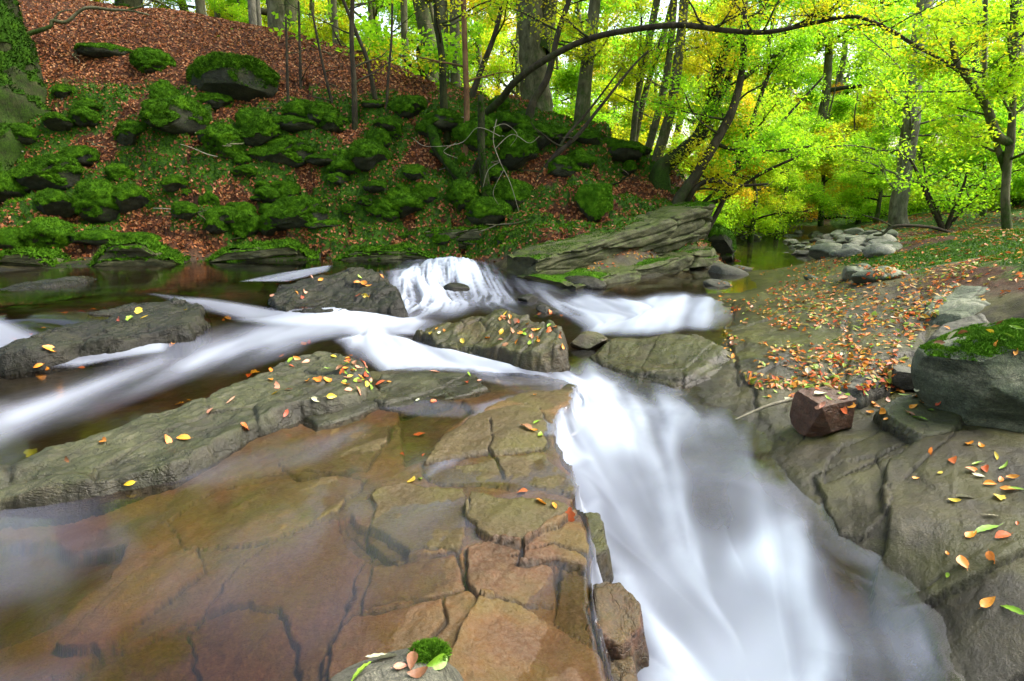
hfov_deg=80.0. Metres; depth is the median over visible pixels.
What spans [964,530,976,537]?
fallen leaf
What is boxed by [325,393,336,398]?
fallen leaf
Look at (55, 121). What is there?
mossy rock
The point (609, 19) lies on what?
beech tree
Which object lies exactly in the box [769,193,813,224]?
bush
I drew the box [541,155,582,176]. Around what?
mossy rock
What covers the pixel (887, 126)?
beech tree
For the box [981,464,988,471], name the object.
fallen leaf
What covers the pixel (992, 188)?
bush
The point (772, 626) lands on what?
water
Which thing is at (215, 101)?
mossy rock
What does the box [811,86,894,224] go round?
beech tree
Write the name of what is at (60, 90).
mossy rock
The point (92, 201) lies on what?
mossy rock
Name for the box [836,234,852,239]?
stone
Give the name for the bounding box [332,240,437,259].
bank ledge
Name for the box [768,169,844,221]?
bush
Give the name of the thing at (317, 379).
fallen leaf
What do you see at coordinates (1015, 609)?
fallen leaf
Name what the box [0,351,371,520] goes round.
rock shelf
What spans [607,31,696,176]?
beech tree
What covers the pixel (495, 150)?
dead branch
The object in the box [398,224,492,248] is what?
bank ledge
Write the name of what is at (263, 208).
mossy rock
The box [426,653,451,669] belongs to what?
fallen leaf
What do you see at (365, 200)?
mossy rock
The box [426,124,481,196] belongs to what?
mossy snag
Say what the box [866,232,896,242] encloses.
stone
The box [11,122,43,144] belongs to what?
mossy rock
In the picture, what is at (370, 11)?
beech tree
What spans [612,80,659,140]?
beech tree
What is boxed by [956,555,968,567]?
fallen leaf
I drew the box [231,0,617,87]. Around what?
beech tree
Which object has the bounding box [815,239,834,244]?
stone
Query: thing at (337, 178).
mossy rock
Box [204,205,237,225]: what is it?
mossy rock
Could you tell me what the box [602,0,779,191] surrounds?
beech tree
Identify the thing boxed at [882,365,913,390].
stone
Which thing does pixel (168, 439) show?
fallen leaf
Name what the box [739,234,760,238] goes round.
stone
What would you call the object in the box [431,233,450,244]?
mossy rock
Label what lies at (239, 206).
mossy rock
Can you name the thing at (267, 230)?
mossy rock
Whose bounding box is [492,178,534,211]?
mossy rock
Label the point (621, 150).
mossy rock
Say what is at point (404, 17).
beech tree
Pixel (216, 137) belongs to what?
mossy rock
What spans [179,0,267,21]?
beech tree
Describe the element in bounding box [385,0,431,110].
sapling
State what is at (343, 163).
mossy rock
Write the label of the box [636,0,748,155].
beech tree
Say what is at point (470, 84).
bush
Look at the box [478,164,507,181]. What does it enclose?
mossy rock
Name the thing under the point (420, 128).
mossy rock
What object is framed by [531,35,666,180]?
sapling
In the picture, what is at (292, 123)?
mossy rock
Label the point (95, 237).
mossy rock
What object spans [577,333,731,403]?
rock shelf
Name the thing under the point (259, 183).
mossy rock
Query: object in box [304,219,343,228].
mossy rock
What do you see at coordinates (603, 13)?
beech tree
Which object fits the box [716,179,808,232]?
bush
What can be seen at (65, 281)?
rock shelf
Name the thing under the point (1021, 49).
beech tree
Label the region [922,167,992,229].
shrub stem
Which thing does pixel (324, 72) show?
sapling
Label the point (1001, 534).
fallen leaf
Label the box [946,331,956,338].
fallen leaf
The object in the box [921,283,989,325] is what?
rock shelf
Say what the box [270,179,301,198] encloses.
mossy rock
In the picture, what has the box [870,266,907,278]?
stone
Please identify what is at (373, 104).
mossy rock
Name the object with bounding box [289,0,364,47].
beech tree
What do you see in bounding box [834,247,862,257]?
stone
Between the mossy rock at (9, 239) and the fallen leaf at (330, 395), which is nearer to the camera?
the fallen leaf at (330, 395)
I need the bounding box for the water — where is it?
[0,230,883,680]
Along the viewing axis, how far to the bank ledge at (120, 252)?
11.54 m
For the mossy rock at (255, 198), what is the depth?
13.53 m
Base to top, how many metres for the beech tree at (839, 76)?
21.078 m
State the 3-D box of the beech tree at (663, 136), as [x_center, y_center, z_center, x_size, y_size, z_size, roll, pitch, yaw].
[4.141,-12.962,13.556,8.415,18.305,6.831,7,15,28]
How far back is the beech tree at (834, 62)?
33.11 m
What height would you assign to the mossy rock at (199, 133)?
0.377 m
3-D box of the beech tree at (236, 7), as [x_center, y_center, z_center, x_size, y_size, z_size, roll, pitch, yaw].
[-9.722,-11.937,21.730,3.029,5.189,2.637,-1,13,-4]
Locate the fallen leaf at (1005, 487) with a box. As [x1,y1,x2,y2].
[1000,485,1015,489]
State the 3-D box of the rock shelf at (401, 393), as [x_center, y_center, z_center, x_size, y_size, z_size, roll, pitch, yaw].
[-0.662,0.501,4.810,0.947,0.361,0.848,-5,14,-20]
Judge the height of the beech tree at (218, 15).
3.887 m
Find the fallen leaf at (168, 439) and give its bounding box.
[165,434,171,442]
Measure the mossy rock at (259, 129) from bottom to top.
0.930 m
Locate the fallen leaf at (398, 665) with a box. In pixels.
[393,662,407,668]
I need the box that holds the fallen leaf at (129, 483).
[124,480,134,485]
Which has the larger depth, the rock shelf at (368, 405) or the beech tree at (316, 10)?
the beech tree at (316, 10)
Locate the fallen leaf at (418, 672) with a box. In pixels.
[406,666,432,677]
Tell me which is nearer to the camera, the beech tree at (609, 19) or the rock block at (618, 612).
the rock block at (618, 612)
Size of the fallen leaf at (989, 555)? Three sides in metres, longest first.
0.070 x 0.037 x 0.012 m
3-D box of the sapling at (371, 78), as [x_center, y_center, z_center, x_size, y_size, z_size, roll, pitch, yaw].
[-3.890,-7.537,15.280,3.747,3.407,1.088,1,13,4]
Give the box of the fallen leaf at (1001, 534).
[995,530,1011,537]
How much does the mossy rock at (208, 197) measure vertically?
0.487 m
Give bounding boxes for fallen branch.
[735,397,792,419]
[862,214,951,235]
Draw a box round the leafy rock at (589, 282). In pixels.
[564,275,606,295]
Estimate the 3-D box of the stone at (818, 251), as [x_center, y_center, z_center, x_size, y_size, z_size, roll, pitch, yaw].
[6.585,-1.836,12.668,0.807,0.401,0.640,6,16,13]
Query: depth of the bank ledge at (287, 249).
12.28 m
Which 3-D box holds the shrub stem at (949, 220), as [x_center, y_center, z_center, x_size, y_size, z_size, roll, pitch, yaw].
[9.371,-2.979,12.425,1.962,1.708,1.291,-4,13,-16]
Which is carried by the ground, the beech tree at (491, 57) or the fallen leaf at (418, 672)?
the beech tree at (491, 57)
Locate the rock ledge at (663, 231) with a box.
[507,200,718,297]
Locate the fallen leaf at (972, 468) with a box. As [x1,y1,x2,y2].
[965,466,977,472]
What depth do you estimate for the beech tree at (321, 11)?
45.96 m
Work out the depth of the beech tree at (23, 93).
14.15 m
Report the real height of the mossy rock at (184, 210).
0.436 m
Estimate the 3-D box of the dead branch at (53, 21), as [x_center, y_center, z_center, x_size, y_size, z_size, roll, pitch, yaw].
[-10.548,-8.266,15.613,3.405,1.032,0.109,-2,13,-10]
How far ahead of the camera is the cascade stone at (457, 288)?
9.08 m
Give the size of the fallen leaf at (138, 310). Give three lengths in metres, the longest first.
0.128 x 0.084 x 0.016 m
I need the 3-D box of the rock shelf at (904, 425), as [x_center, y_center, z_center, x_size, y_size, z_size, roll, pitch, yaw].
[2.745,0.623,4.068,0.573,0.372,0.727,0,13,0]
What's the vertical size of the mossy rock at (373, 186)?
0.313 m
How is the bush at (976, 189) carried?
on the ground
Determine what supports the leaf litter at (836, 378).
on the ground
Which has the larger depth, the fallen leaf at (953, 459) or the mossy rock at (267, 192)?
the mossy rock at (267, 192)
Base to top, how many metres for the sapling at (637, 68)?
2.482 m
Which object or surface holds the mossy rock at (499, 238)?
on the ground
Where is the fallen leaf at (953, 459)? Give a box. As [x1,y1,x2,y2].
[948,456,956,463]
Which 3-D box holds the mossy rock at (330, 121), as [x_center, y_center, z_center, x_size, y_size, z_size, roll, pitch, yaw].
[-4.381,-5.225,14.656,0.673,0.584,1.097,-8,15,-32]
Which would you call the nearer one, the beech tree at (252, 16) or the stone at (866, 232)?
the stone at (866, 232)
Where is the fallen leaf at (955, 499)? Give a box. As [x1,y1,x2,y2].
[947,498,961,501]
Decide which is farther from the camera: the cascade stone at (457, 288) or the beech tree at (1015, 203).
the beech tree at (1015, 203)
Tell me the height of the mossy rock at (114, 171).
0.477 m
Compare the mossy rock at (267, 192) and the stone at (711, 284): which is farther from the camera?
the mossy rock at (267, 192)
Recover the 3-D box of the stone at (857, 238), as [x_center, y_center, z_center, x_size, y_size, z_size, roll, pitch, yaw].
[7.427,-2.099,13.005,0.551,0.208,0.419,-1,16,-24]
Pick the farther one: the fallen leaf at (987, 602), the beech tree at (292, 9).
the beech tree at (292, 9)
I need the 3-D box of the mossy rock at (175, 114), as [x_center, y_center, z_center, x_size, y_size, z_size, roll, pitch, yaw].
[-7.977,-5.305,14.586,1.493,1.073,2.156,2,13,10]
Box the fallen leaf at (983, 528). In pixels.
[973,523,1002,532]
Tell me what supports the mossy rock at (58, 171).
on the ground
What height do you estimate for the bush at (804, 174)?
2.818 m
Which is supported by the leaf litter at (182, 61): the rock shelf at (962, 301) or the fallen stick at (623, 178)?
the fallen stick at (623, 178)
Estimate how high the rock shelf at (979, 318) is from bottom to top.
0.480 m
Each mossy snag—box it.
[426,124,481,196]
[476,95,494,197]
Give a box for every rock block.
[584,512,613,582]
[589,581,648,680]
[602,656,637,680]
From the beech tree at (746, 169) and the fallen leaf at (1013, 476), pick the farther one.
the beech tree at (746, 169)
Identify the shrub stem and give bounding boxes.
[874,130,945,229]
[913,155,1023,230]
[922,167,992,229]
[923,156,1016,225]
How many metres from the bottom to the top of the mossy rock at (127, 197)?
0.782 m
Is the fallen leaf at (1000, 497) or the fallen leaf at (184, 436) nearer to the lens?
the fallen leaf at (1000, 497)
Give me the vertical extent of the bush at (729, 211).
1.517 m
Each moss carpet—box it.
[0,74,714,258]
[838,228,1023,277]
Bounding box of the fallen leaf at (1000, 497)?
[994,494,1005,499]
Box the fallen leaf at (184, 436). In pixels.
[176,434,189,438]
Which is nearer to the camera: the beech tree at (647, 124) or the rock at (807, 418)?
the rock at (807, 418)
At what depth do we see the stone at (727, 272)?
12.16 m
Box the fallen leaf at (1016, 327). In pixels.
[1010,325,1023,328]
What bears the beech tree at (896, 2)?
on the ground
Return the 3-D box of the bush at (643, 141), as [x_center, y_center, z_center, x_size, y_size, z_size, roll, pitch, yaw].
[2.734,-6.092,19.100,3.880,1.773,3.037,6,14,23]
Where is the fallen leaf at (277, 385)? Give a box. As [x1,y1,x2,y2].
[274,381,279,388]
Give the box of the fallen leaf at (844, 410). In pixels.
[841,407,846,413]
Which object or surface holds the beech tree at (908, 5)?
on the ground
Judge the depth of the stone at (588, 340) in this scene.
6.38 m
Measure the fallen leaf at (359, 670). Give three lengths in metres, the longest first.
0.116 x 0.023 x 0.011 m
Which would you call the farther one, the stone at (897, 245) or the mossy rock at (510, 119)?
the mossy rock at (510, 119)
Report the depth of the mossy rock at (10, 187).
13.56 m
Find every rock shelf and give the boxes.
[0,276,96,290]
[0,297,205,379]
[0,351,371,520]
[102,307,210,358]
[268,267,409,333]
[301,387,380,431]
[374,370,490,421]
[412,309,570,380]
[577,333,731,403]
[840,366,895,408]
[873,395,965,443]
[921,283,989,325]
[926,313,989,341]
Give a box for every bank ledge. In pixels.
[0,245,85,267]
[76,238,190,265]
[197,237,320,262]
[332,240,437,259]
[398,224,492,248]
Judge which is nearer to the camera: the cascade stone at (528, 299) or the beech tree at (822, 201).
the cascade stone at (528, 299)
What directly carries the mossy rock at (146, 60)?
on the ground
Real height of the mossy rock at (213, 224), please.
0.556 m
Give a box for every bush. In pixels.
[403,66,493,96]
[555,87,629,132]
[610,122,655,149]
[651,133,709,178]
[694,192,752,230]
[695,177,738,224]
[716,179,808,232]
[716,190,792,239]
[730,203,799,235]
[741,164,821,216]
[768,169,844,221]
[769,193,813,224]
[825,181,884,205]
[835,181,928,221]
[835,187,943,219]
[907,159,993,210]
[913,178,976,211]
[939,170,1012,210]
[959,171,1019,202]
[994,179,1023,203]
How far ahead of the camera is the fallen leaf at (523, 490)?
3.18 m
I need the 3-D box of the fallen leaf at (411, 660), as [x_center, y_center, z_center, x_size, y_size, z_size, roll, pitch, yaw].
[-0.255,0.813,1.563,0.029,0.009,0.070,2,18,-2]
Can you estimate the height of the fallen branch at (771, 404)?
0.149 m
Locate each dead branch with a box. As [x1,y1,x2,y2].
[27,0,170,35]
[413,119,534,210]
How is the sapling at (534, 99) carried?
on the ground
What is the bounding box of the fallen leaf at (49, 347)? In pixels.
[43,345,55,351]
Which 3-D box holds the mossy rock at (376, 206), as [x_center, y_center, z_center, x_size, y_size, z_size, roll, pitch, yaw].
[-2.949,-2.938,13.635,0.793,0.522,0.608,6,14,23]
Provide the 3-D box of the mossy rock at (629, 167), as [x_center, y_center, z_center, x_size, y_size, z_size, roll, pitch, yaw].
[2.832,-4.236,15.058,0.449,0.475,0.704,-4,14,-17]
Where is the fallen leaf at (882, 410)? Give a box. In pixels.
[879,408,885,413]
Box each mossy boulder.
[185,50,279,101]
[574,182,613,222]
[911,317,1023,431]
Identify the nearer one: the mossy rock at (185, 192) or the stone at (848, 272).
the stone at (848, 272)
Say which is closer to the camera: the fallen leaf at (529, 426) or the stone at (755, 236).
the fallen leaf at (529, 426)
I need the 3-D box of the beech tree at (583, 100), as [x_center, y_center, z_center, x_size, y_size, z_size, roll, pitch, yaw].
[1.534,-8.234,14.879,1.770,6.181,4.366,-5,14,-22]
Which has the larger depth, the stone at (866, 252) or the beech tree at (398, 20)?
the beech tree at (398, 20)
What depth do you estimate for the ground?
3.29 m
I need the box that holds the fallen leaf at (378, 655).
[365,653,396,657]
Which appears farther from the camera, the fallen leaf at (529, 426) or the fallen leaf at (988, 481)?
the fallen leaf at (529, 426)
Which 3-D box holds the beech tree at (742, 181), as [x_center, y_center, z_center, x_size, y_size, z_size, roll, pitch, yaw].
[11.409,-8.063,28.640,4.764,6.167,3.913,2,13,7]
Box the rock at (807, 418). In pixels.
[789,386,856,436]
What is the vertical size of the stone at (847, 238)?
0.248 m
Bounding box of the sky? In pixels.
[106,0,1008,154]
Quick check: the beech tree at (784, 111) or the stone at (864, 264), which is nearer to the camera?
the stone at (864, 264)
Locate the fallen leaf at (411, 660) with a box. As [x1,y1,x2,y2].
[407,651,417,669]
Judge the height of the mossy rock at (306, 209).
0.811 m
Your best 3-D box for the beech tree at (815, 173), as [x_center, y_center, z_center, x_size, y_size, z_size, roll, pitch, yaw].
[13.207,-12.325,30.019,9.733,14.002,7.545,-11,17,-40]
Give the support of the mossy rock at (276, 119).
on the ground
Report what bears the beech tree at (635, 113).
on the ground
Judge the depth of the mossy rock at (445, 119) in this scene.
14.15 m
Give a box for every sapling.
[280,0,376,99]
[283,0,325,89]
[285,16,312,102]
[306,12,341,103]
[349,0,422,130]
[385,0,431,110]
[389,0,520,144]
[394,0,524,155]
[469,0,548,97]
[471,0,611,118]
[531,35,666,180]
[609,16,642,102]
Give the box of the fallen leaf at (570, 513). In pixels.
[565,507,574,521]
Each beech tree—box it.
[0,0,51,172]
[92,0,153,4]
[108,0,194,11]
[113,0,140,6]
[141,0,267,25]
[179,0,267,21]
[195,0,205,14]
[205,0,266,26]
[205,1,267,25]
[214,2,220,17]
[226,0,298,31]
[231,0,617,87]
[247,0,256,24]
[255,0,261,25]
[260,0,354,42]
[263,0,322,33]
[263,0,354,26]
[266,0,287,30]
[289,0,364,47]
[300,0,410,64]
[305,0,418,73]
[330,0,338,44]
[355,0,419,73]
[378,0,499,75]
[383,1,468,74]
[400,0,409,69]
[407,0,509,93]
[415,4,512,97]
[432,0,564,98]
[439,0,449,82]
[449,0,460,87]
[460,0,551,92]
[468,0,565,110]
[485,0,1023,115]
[507,0,613,113]
[510,33,576,110]
[511,1,632,113]
[515,0,651,119]
[516,0,557,111]
[530,0,633,123]
[557,0,693,124]
[562,24,654,152]
[594,0,678,140]
[601,0,682,140]
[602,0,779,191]
[604,0,754,161]
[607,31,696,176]
[608,2,764,149]
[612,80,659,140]
[631,0,829,203]
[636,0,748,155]
[645,1,782,180]
[651,1,780,220]
[658,125,767,202]
[668,1,846,159]
[677,0,809,202]
[680,0,850,189]
[687,11,826,239]
[693,13,804,178]
[696,94,766,225]
[716,104,809,199]
[718,98,818,239]
[736,77,814,205]
[744,113,844,236]
[745,0,942,217]
[774,64,872,225]
[783,0,903,157]
[787,82,854,132]
[791,0,1023,227]
[803,3,909,96]
[803,62,858,132]
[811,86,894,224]
[812,0,952,164]
[823,96,926,222]
[825,21,980,213]
[829,32,938,202]
[835,0,969,165]
[856,0,1023,173]
[859,31,965,178]
[871,0,1023,228]
[886,2,999,182]
[886,25,1023,209]
[913,73,1023,216]
[922,8,1023,168]
[923,31,1013,159]
[930,0,1023,206]
[965,0,988,173]
[1012,143,1023,170]
[1014,2,1023,162]
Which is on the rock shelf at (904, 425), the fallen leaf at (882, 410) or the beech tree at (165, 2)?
the fallen leaf at (882, 410)
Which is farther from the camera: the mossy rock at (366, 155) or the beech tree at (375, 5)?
the beech tree at (375, 5)
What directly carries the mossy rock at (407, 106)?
on the ground
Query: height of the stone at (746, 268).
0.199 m
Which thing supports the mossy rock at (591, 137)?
on the ground
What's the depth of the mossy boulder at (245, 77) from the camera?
14.90 m
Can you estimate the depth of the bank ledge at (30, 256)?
11.13 m
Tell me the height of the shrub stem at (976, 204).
1.618 m
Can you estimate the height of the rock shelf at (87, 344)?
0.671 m
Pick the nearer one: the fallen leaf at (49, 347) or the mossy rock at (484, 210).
the fallen leaf at (49, 347)
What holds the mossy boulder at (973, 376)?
on the ground
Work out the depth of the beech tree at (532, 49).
16.04 m
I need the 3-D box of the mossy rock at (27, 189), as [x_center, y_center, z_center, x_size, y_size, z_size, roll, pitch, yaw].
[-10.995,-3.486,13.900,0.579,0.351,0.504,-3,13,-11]
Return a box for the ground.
[0,0,1023,680]
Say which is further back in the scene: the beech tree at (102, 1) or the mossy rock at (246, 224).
the beech tree at (102, 1)
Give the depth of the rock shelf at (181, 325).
6.24 m
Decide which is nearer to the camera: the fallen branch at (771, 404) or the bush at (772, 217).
the fallen branch at (771, 404)
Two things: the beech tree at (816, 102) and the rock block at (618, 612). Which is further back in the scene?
the beech tree at (816, 102)
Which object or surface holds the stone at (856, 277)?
on the ground
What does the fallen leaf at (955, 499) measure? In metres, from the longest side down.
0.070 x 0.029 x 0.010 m
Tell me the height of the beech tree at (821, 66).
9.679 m
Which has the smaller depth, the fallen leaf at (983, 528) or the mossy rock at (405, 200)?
the fallen leaf at (983, 528)
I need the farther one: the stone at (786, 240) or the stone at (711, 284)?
the stone at (786, 240)
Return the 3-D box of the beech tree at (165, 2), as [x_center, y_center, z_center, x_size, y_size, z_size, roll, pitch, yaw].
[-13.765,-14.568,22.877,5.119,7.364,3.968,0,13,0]
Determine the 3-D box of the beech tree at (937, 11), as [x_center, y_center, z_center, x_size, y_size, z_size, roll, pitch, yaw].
[16.695,-8.280,22.105,5.372,7.728,4.164,-5,14,-22]
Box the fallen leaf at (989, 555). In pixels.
[985,550,994,563]
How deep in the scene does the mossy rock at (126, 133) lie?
14.22 m
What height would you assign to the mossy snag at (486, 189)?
2.733 m
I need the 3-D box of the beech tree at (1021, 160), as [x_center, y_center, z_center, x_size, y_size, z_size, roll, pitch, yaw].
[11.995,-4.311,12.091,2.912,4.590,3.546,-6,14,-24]
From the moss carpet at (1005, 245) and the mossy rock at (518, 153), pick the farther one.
the mossy rock at (518, 153)
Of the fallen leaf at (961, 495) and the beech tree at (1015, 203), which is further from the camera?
the beech tree at (1015, 203)
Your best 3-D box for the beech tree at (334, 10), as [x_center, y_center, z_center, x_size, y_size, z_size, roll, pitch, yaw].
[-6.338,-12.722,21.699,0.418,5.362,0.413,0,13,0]
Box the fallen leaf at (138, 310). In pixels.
[134,307,141,313]
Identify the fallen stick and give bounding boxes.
[86,141,106,147]
[181,144,217,156]
[222,139,243,146]
[465,219,530,232]
[612,169,637,184]
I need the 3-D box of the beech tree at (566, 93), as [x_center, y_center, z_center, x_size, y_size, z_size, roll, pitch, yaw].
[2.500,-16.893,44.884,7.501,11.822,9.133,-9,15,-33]
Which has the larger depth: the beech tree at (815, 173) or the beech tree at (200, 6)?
the beech tree at (815, 173)
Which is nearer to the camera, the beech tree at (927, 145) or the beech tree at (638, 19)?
the beech tree at (927, 145)
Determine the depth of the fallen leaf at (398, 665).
1.54 m
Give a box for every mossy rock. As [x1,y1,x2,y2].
[0,170,27,203]
[0,227,26,249]
[8,152,85,190]
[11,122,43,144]
[18,216,78,248]
[21,185,30,193]
[33,187,76,217]
[40,111,74,130]
[51,83,74,97]
[57,144,99,166]
[67,104,100,127]
[67,230,124,245]
[71,177,119,223]
[73,42,131,57]
[73,97,102,109]
[104,163,134,181]
[111,182,151,213]
[112,120,148,145]
[118,231,161,241]
[127,46,176,73]
[138,93,212,136]
[148,79,180,99]
[160,174,188,191]
[171,201,199,219]
[179,188,191,196]
[193,92,232,110]
[195,129,205,141]
[198,190,219,205]
[201,121,245,158]
[202,210,229,233]
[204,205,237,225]
[213,206,235,214]
[225,201,256,211]
[229,206,261,238]
[230,164,257,177]
[233,151,251,165]
[234,106,268,128]
[238,111,282,146]
[246,134,314,168]
[249,195,260,201]
[254,182,279,202]
[255,181,267,186]
[258,203,271,214]
[259,206,294,230]
[260,222,278,236]
[264,194,329,229]
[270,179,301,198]
[272,116,280,124]
[279,115,317,132]
[281,99,311,117]
[304,153,332,165]
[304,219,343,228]
[305,99,338,125]
[317,110,344,133]
[321,149,339,158]
[325,172,348,184]
[326,148,361,175]
[338,116,348,124]
[340,203,353,214]
[348,138,390,171]
[356,195,373,205]
[360,100,384,107]
[362,180,387,192]
[364,198,391,217]
[365,128,391,147]
[373,117,395,130]
[379,115,402,139]
[381,209,399,221]
[383,183,426,217]
[387,95,427,118]
[402,163,426,180]
[412,182,438,203]
[415,118,442,137]
[424,108,463,131]
[429,146,448,156]
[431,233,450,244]
[446,178,479,210]
[452,111,501,151]
[457,153,467,164]
[465,196,512,226]
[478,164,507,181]
[487,95,509,111]
[488,111,530,132]
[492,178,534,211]
[494,233,504,245]
[495,128,538,170]
[508,121,559,151]
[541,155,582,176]
[552,124,570,143]
[566,147,597,167]
[572,129,603,144]
[602,137,644,161]
[621,160,636,175]
[636,141,652,155]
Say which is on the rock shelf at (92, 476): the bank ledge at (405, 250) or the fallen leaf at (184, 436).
the fallen leaf at (184, 436)
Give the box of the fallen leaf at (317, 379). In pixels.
[313,376,321,381]
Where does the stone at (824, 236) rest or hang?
on the ground
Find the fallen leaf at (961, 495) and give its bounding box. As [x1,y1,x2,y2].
[956,493,972,497]
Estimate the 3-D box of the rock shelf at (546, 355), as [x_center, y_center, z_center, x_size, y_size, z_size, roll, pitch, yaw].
[-0.191,0.142,6.104,1.030,0.750,1.700,-12,18,-42]
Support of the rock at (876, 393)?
on the ground
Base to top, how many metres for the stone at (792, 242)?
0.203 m
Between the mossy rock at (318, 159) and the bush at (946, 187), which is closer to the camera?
the mossy rock at (318, 159)
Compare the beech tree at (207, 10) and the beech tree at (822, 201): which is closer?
the beech tree at (822, 201)
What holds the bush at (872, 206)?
on the ground
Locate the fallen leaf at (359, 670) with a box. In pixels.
[351,661,371,680]
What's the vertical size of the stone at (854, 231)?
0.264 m
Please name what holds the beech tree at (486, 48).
on the ground
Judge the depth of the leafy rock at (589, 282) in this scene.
9.97 m
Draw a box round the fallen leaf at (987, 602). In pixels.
[978,596,995,608]
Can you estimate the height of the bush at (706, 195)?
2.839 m
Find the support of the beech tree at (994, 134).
on the ground
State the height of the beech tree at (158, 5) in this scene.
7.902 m
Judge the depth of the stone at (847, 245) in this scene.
12.31 m
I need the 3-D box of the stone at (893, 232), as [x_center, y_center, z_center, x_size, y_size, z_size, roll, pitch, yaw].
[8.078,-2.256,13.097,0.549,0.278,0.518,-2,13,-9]
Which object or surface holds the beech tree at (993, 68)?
on the ground
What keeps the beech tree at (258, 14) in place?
on the ground
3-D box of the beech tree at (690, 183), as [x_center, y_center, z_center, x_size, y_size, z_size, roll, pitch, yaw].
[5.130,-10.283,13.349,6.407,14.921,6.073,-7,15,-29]
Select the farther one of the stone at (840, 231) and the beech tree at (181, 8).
the beech tree at (181, 8)
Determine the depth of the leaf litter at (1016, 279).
9.30 m
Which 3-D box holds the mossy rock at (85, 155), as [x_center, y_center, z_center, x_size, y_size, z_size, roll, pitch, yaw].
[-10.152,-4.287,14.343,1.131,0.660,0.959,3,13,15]
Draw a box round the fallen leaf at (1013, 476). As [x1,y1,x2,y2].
[1006,474,1019,477]
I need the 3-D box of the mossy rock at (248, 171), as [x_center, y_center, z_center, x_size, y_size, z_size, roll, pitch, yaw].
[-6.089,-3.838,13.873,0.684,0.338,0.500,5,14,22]
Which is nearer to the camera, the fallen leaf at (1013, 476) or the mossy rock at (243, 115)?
the fallen leaf at (1013, 476)
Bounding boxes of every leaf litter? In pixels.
[0,0,737,263]
[531,205,1023,366]
[718,263,976,390]
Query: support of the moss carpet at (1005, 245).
on the ground
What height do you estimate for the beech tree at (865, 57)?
8.275 m
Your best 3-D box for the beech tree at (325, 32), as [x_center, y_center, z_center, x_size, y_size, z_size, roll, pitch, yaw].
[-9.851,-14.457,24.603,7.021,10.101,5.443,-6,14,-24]
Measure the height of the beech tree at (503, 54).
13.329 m
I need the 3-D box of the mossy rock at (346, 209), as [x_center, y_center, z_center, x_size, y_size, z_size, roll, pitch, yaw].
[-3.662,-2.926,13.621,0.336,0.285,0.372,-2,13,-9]
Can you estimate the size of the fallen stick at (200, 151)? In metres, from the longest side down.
0.813 x 0.194 x 0.057 m
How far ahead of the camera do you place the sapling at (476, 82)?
15.37 m
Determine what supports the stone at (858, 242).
on the ground
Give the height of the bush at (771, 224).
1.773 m
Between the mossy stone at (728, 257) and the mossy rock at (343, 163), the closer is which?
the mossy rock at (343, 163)
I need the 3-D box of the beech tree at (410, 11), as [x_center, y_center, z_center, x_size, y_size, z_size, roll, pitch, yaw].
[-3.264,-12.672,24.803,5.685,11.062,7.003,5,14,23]
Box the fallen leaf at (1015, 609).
[1000,605,1023,614]
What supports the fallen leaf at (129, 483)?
on the rock shelf at (92, 476)
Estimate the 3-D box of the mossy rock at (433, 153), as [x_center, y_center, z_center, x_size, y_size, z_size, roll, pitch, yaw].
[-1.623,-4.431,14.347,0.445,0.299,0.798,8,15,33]
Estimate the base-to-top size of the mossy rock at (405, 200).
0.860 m
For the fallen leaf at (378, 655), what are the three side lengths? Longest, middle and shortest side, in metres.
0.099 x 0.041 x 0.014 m
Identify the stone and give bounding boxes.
[329,636,463,680]
[443,282,469,295]
[517,293,537,304]
[535,303,558,315]
[569,331,607,350]
[703,279,732,290]
[708,223,737,254]
[708,263,748,280]
[720,253,735,261]
[733,265,752,270]
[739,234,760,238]
[783,239,798,241]
[787,240,799,244]
[794,244,805,248]
[796,250,808,255]
[803,274,817,279]
[809,243,842,259]
[810,233,822,237]
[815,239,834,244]
[821,234,833,238]
[829,250,836,256]
[831,230,843,233]
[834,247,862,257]
[835,238,845,243]
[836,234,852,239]
[842,243,857,248]
[842,266,866,279]
[843,227,863,234]
[845,235,867,240]
[849,237,865,242]
[850,240,866,244]
[851,269,886,282]
[852,245,863,251]
[856,263,871,269]
[858,230,876,234]
[861,244,892,257]
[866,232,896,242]
[868,239,886,243]
[869,243,895,256]
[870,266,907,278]
[875,229,898,236]
[880,241,901,250]
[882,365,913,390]
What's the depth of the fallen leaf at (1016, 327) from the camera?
3.93 m
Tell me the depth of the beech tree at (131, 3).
17.62 m
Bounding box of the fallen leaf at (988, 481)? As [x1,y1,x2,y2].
[983,479,996,484]
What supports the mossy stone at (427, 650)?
on the ground
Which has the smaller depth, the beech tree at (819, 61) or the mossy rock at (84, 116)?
the mossy rock at (84, 116)
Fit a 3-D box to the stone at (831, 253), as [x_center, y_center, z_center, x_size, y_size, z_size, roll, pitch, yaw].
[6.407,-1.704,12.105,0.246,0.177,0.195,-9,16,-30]
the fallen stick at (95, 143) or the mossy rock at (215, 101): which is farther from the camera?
the mossy rock at (215, 101)
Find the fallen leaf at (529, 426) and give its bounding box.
[521,424,532,430]
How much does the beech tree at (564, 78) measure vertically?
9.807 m
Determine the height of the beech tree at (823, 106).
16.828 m
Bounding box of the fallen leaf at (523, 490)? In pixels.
[517,488,527,492]
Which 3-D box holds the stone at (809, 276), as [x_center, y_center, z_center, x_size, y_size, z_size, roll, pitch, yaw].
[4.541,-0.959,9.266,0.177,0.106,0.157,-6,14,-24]
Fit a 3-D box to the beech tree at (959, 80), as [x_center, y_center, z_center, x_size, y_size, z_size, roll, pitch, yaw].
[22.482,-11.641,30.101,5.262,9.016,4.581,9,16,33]
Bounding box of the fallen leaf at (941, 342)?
[931,340,944,344]
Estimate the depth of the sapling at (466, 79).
13.76 m

